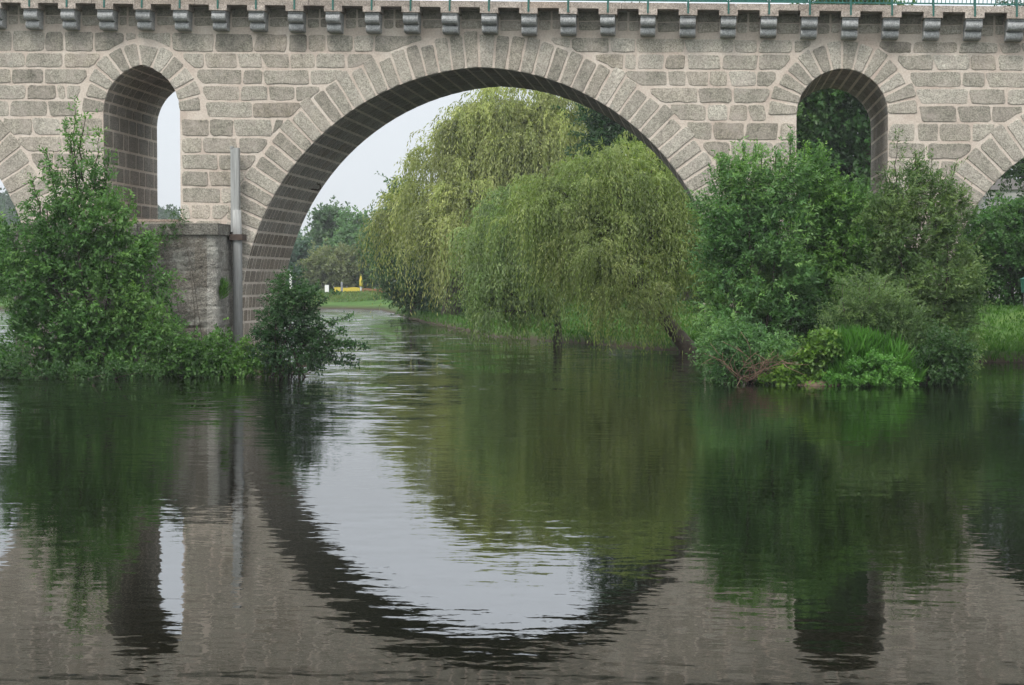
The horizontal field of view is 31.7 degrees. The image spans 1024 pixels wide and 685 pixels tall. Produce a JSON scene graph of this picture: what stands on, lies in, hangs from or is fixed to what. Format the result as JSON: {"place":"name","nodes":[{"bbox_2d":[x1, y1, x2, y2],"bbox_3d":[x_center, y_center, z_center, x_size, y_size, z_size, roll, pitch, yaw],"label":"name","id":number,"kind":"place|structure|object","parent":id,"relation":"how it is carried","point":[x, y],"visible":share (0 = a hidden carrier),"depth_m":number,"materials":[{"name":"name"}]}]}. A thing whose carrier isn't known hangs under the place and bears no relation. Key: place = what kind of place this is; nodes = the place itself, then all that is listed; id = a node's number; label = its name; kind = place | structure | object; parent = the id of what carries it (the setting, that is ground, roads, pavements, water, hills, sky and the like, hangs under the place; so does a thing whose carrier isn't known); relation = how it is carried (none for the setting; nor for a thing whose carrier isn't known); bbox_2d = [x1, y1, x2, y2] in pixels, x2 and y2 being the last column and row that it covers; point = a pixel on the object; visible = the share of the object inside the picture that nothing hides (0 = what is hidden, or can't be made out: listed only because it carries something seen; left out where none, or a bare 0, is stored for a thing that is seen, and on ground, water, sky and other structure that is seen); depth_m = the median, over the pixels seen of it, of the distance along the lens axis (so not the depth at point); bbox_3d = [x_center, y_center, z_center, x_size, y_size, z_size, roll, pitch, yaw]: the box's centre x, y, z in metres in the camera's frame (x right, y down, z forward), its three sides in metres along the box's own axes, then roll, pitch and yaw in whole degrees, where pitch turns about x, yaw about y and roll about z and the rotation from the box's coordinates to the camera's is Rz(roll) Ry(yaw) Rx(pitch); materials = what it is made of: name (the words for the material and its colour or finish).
{"place":"outdoors","nodes":[
{"label":"outdoors","id":0,"kind":"place"},
{"bbox_2d":[0,309,1023,684],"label":"water","id":1,"kind":"structure","parent":0,"point":[408,501],"depth_m":19.92,"materials":[{"name":"green liquid"}]},
{"bbox_2d":[0,349,165,379],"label":"waterline weed","id":2,"kind":"object","parent":1,"relation":"in","point":[14,368],"visible":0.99,"depth_m":49.46,"materials":[{"name":"green plant"}]},
{"bbox_2d":[146,317,296,377],"bbox_3d":[-8.098,0.281,50.628,4.302,2.021,2.223,0,2,-4],"label":"bramble bush","id":3,"kind":"object","parent":1,"relation":"on","point":[194,358],"visible":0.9,"depth_m":50.23,"materials":[{"name":"green plant"}]},
{"bbox_2d":[229,146,246,352],"bbox_3d":[-8.289,-2.206,54.576,0.400,7.428,0.540,0,2,6],"label":"tall pole","id":4,"kind":"object","parent":1,"relation":"in","point":[236,236],"visible":0.9,"depth_m":54.36,"materials":[{"name":"metal"}]},
{"bbox_2d":[242,265,370,377],"bbox_3d":[-5.720,-0.425,50.118,3.680,3.461,1.900,0,2,6],"label":"dark shrub","id":5,"kind":"object","parent":1,"relation":"on","point":[308,339],"visible":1,"depth_m":50.02,"materials":[{"name":"green plant"}]},
{"bbox_2d":[685,312,808,384],"bbox_3d":[6.182,0.299,47.090,3.344,2.229,2.165,0,2,6],"label":"overhanging willow shrub","id":6,"kind":"object","parent":1,"relation":"on","point":[764,346],"visible":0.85,"depth_m":46.93,"materials":[{"name":"green plant"}]},
{"bbox_2d":[702,332,804,383],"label":"dead branches","id":7,"kind":"object","parent":6,"relation":"attached to","point":[760,370],"visible":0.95,"depth_m":46.57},
{"bbox_2d":[797,379,838,385],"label":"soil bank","id":8,"kind":"structure","parent":1,"relation":"in","point":[815,384],"depth_m":46.18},
{"bbox_2d":[0,237,1023,380],"bbox_3d":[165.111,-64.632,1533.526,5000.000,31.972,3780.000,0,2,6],"label":"ground","id":9,"kind":"structure","parent":0,"point":[364,305],"depth_m":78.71,"materials":[{"name":"green plant"}]},
{"bbox_2d":[0,223,14,289],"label":"broadleaf tree","id":10,"kind":"object","parent":9,"relation":"on","point":[2,246],"visible":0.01,"depth_m":198.99,"materials":[{"name":"green plant"}]},
{"bbox_2d":[0,96,200,376],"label":"riverside shrub","id":11,"kind":"object","parent":9,"relation":"on","point":[74,329],"visible":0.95,"depth_m":50.87,"materials":[{"name":"green plant"}]},
{"bbox_2d":[0,188,307,253],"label":"hillside wood","id":12,"kind":"object","parent":9,"relation":"on","point":[6,202],"visible":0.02,"depth_m":527.03,"materials":[{"name":"green plant"}]},
{"bbox_2d":[143,205,202,342],"bbox_3d":[-9.984,-1.476,52.976,1.868,5.109,0.914,0,2,6],"label":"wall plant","id":13,"kind":"object","parent":9,"relation":"on","point":[175,211],"depth_m":52.93,"materials":[{"name":"green plant"}]},
{"bbox_2d":[1,290,398,301],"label":"grass","id":14,"kind":"structure","parent":9,"relation":"on","point":[354,297],"depth_m":175.60,"materials":[{"name":"green plant"}]},
{"bbox_2d":[285,230,322,287],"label":"broadleaf tree","id":15,"kind":"object","parent":9,"relation":"on","point":[300,251],"visible":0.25,"depth_m":203.88,"materials":[{"name":"green plant"}]},
{"bbox_2d":[296,195,349,285],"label":"broadleaf tree","id":16,"kind":"object","parent":9,"relation":"on","point":[323,223],"visible":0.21,"depth_m":210.49,"materials":[{"name":"green plant"}]},
{"bbox_2d":[325,285,328,292],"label":"notice board","id":17,"kind":"object","parent":9,"relation":"on","point":[326,288],"visible":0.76,"depth_m":183.78,"materials":[{"name":"white paint"}]},
{"bbox_2d":[295,237,368,289],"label":"broadleaf tree","id":18,"kind":"object","parent":9,"relation":"on","point":[334,269],"visible":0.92,"depth_m":198.62,"materials":[{"name":"green plant"}]},
{"bbox_2d":[333,286,359,291],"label":"barrier fence","id":19,"kind":"object","parent":9,"relation":"on","point":[351,289],"visible":0.52,"depth_m":183.82,"materials":[{"name":"yellow fabric"}]},
{"bbox_2d":[321,205,377,288],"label":"broadleaf tree","id":20,"kind":"object","parent":9,"relation":"on","point":[345,234],"visible":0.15,"depth_m":205.08,"materials":[{"name":"green plant"}]},
{"bbox_2d":[361,287,382,291],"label":"barrier fence","id":21,"kind":"object","parent":9,"relation":"on","point":[366,289],"visible":0.24,"depth_m":184.33,"materials":[{"name":"brown metal"}]},
{"bbox_2d":[345,210,411,288],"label":"broadleaf tree","id":22,"kind":"object","parent":9,"relation":"on","point":[369,269],"visible":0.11,"depth_m":198.92,"materials":[{"name":"green plant"}]},
{"bbox_2d":[358,171,462,317],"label":"broadleaf tree","id":23,"kind":"object","parent":9,"relation":"on","point":[416,299],"visible":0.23,"depth_m":128.10,"materials":[{"name":"green plant"}]},
{"bbox_2d":[389,238,495,312],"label":"background tree","id":24,"kind":"object","parent":9,"relation":"on","point":[426,300],"visible":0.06,"depth_m":123.23,"materials":[{"name":"green plant"}]},
{"bbox_2d":[355,87,601,317],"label":"weeping willow","id":25,"kind":"object","parent":9,"relation":"on","point":[480,150],"visible":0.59,"depth_m":113.76,"materials":[{"name":"green plant"}]},
{"bbox_2d":[0,0,1023,366],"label":"stone bridge","id":26,"kind":"structure","parent":9,"relation":"on","point":[300,102],"depth_m":54.01,"materials":[{"name":"stone"}]},
{"bbox_2d":[218,276,232,299],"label":"grass tuft","id":27,"kind":"object","parent":26,"relation":"attached to","point":[223,288],"visible":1,"depth_m":53.52,"materials":[{"name":"green plant"}]},
{"bbox_2d":[28,0,1023,16],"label":"metal railing","id":28,"kind":"object","parent":26,"relation":"on","point":[974,3],"visible":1,"depth_m":52.34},
{"bbox_2d":[440,178,632,346],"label":"weeping willow","id":29,"kind":"object","parent":9,"relation":"on","point":[480,296],"visible":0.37,"depth_m":73.76,"materials":[{"name":"green plant"}]},
{"bbox_2d":[473,129,714,355],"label":"weeping willow","id":30,"kind":"object","parent":9,"relation":"on","point":[599,239],"visible":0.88,"depth_m":66.15,"materials":[{"name":"green plant"}]},
{"bbox_2d":[551,1,703,300],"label":"broadleaf tree","id":31,"kind":"object","parent":9,"relation":"on","point":[610,131],"visible":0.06,"depth_m":97.13,"materials":[{"name":"green plant"}]},
{"bbox_2d":[676,211,721,310],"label":"broadleaf tree","id":32,"kind":"object","parent":9,"relation":"on","point":[694,289],"depth_m":84.00,"materials":[{"name":"green plant"}]},
{"bbox_2d":[682,125,828,375],"bbox_3d":[6.647,-2.354,49.202,4.029,7.169,3.141,0,2,6],"label":"tall willow shrub","id":33,"kind":"object","parent":9,"relation":"on","point":[736,254],"visible":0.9,"depth_m":48.80,"materials":[{"name":"green plant"}]},
{"bbox_2d":[757,324,847,385],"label":"leafy weed","id":34,"kind":"object","parent":9,"relation":"on","point":[813,348],"visible":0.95,"depth_m":46.36,"materials":[{"name":"green plant"}]},
{"bbox_2d":[767,137,906,340],"bbox_3d":[8.983,-2.253,50.203,4.630,6.897,2.953,0,2,6],"label":"leafy shrub","id":35,"kind":"object","parent":9,"relation":"on","point":[832,236],"visible":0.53,"depth_m":49.75,"materials":[{"name":"green plant"}]},
{"bbox_2d":[740,289,955,375],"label":"dim undergrowth","id":36,"kind":"object","parent":9,"relation":"on","point":[815,319],"visible":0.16,"depth_m":48.92,"materials":[{"name":"green plant"}]},
{"bbox_2d":[791,0,915,233],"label":"broadleaf tree","id":37,"kind":"object","parent":9,"relation":"on","point":[838,120],"visible":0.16,"depth_m":86.55,"materials":[{"name":"green plant"}]},
{"bbox_2d":[816,347,923,386],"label":"herb","id":38,"kind":"object","parent":9,"relation":"on","point":[879,379],"visible":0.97,"depth_m":45.73,"materials":[{"name":"green plant"}]},
{"bbox_2d":[814,321,930,384],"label":"reed clump","id":39,"kind":"object","parent":9,"relation":"on","point":[859,341],"visible":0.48,"depth_m":46.24,"materials":[{"name":"green plant"}]},
{"bbox_2d":[814,263,941,357],"bbox_3d":[9.669,-0.360,47.481,3.510,3.514,2.191,0,2,6],"label":"olive bush","id":40,"kind":"object","parent":9,"relation":"on","point":[875,310],"visible":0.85,"depth_m":47.16,"materials":[{"name":"green plant"}]},
{"bbox_2d":[849,128,998,378],"bbox_3d":[11.241,-2.325,49.390,4.257,7.113,3.167,0,2,6],"label":"twiggy shrub","id":41,"kind":"object","parent":9,"relation":"on","point":[903,219],"visible":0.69,"depth_m":49.02,"materials":[{"name":"green plant"}]},
{"bbox_2d":[907,319,981,384],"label":"shaded bush","id":42,"kind":"object","parent":9,"relation":"on","point":[950,366],"visible":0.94,"depth_m":46.51,"materials":[{"name":"green plant"}]},
{"bbox_2d":[954,190,1023,306],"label":"hedge shrub","id":43,"kind":"object","parent":9,"relation":"on","point":[1003,239],"visible":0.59,"depth_m":73.27,"materials":[{"name":"green plant"}]},
{"bbox_2d":[968,178,1023,298],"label":"grey house","id":44,"kind":"structure","parent":9,"relation":"on","point":[996,188],"depth_m":91.84,"materials":[{"name":"paint"}]},
{"bbox_2d":[979,197,1018,297],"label":"terrace railing","id":45,"kind":"object","parent":9,"relation":"on","point":[995,204],"visible":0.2,"depth_m":84.01,"materials":[{"name":"grey metal"}]},
{"bbox_2d":[979,0,1023,212],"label":"broadleaf tree","id":46,"kind":"object","parent":9,"relation":"on","point":[1017,170],"visible":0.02,"depth_m":88.65,"materials":[{"name":"green plant"}]},
{"bbox_2d":[1020,277,1023,292],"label":"litter bin","id":47,"kind":"object","parent":9,"relation":"on","point":[1022,284],"visible":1,"depth_m":69.61,"materials":[{"name":"green metal"}]},
{"bbox_2d":[0,0,1023,236],"label":"sky","id":48,"kind":"structure","parent":0,"point":[355,181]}
]}

